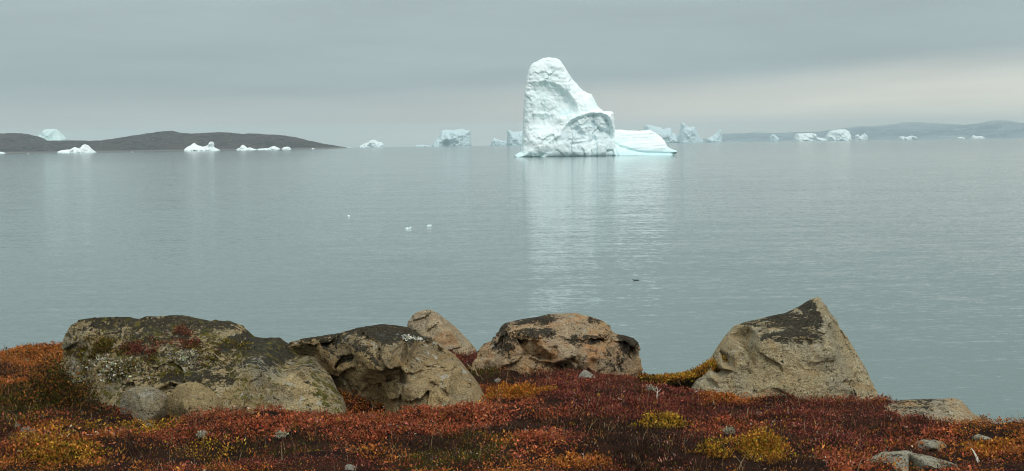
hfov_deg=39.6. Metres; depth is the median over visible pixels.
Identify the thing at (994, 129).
mountains
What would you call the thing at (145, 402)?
stone
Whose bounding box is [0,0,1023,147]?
sky
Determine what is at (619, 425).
heather foliage
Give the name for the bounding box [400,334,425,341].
lichen
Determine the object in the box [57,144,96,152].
iceberg
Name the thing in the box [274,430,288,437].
lichen tuft
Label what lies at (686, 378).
yellow bush
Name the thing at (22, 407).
crowberry foliage
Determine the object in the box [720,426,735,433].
lichen tuft
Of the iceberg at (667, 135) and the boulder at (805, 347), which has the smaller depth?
the boulder at (805, 347)
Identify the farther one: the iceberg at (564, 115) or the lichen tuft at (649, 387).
the iceberg at (564, 115)
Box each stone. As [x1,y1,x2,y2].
[120,386,168,422]
[166,382,222,419]
[344,464,354,470]
[578,370,594,378]
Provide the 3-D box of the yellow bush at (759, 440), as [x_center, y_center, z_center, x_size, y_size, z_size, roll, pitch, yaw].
[1.655,1.326,9.304,0.615,0.285,0.531,-3,4,-31]
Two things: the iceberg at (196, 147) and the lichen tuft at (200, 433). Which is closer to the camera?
the lichen tuft at (200, 433)
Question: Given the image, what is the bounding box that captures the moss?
[61,332,254,384]
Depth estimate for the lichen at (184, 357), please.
11.19 m
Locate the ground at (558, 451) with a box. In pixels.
[0,348,1023,470]
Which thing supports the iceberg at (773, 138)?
on the sea
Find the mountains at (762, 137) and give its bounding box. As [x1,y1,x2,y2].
[702,122,961,142]
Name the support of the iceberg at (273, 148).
on the sea
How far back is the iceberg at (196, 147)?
3121.20 m
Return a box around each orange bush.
[483,377,557,400]
[695,390,748,404]
[960,437,1023,450]
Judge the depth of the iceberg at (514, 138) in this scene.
6518.66 m
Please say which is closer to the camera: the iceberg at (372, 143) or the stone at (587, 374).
the stone at (587, 374)
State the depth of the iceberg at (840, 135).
7428.15 m
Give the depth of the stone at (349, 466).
8.79 m
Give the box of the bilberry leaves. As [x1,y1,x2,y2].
[0,349,1023,470]
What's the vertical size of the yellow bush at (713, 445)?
0.144 m
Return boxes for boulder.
[60,315,346,415]
[288,324,484,414]
[407,309,475,354]
[472,313,642,376]
[689,297,877,401]
[884,398,980,423]
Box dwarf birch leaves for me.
[1,349,1023,470]
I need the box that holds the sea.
[0,138,1023,423]
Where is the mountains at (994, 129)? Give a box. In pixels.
[851,120,1023,139]
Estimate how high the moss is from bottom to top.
0.379 m
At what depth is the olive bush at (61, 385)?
10.93 m
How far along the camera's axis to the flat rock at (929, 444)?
9.66 m
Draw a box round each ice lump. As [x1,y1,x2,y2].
[855,133,867,139]
[898,135,916,139]
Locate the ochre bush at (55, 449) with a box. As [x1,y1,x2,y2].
[11,436,128,468]
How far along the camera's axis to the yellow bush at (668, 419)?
10.08 m
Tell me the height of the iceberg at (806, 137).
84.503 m
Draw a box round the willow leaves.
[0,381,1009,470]
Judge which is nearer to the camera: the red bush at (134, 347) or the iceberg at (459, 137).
the red bush at (134, 347)
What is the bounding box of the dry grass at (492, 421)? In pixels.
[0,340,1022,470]
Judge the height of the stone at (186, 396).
0.444 m
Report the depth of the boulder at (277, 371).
11.20 m
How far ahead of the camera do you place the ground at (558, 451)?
9.56 m
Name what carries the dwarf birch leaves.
on the ground at (558, 451)
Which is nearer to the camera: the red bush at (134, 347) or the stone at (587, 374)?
the red bush at (134, 347)
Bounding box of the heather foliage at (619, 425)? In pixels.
[0,364,1023,470]
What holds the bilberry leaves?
on the ground at (558, 451)
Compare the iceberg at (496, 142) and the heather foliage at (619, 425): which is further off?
the iceberg at (496, 142)
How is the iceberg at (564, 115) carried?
on the sea
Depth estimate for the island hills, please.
4051.30 m
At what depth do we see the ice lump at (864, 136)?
9157.81 m
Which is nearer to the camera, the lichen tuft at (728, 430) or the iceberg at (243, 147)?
the lichen tuft at (728, 430)
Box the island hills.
[0,131,346,152]
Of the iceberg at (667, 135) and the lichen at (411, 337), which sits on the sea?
the iceberg at (667, 135)
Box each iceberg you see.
[38,129,66,140]
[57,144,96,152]
[184,142,219,150]
[236,145,256,149]
[257,146,279,149]
[359,140,383,147]
[432,129,471,146]
[491,138,506,145]
[507,130,522,144]
[514,57,676,156]
[643,125,678,142]
[679,123,703,142]
[706,129,721,142]
[769,134,778,141]
[793,133,826,140]
[825,129,851,140]
[971,135,984,138]
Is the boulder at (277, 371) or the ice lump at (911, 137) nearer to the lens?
the boulder at (277, 371)
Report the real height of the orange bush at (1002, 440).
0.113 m
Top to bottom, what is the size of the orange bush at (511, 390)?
0.219 m
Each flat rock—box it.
[860,450,957,470]
[913,439,946,450]
[972,434,991,440]
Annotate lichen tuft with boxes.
[196,430,207,438]
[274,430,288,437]
[645,384,657,390]
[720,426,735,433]
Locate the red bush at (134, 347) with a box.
[113,323,201,357]
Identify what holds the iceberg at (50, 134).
on the sea
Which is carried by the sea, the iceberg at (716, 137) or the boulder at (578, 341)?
the iceberg at (716, 137)
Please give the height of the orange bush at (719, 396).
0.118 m
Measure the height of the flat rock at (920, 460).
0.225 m
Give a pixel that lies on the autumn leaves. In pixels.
(587, 458)
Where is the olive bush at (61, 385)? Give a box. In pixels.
[0,348,118,414]
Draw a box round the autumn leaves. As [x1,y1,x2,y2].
[0,340,1023,470]
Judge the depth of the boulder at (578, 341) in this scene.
12.99 m
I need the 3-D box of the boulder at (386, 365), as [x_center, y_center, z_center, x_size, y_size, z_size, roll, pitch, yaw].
[-0.830,1.250,11.684,2.160,1.044,1.307,2,5,39]
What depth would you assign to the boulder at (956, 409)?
10.91 m
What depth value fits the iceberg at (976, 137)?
8161.75 m
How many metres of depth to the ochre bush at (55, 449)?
9.10 m
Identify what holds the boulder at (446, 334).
on the ground at (558, 451)
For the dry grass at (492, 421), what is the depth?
9.82 m
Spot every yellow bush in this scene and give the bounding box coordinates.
[630,407,694,430]
[636,346,745,388]
[688,434,735,458]
[712,420,817,463]
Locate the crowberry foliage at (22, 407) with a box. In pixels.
[0,363,1011,470]
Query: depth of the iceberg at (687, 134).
6849.30 m
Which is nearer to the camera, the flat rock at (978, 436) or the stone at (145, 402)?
the flat rock at (978, 436)
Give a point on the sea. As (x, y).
(902, 260)
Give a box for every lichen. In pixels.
[25,349,766,469]
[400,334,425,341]

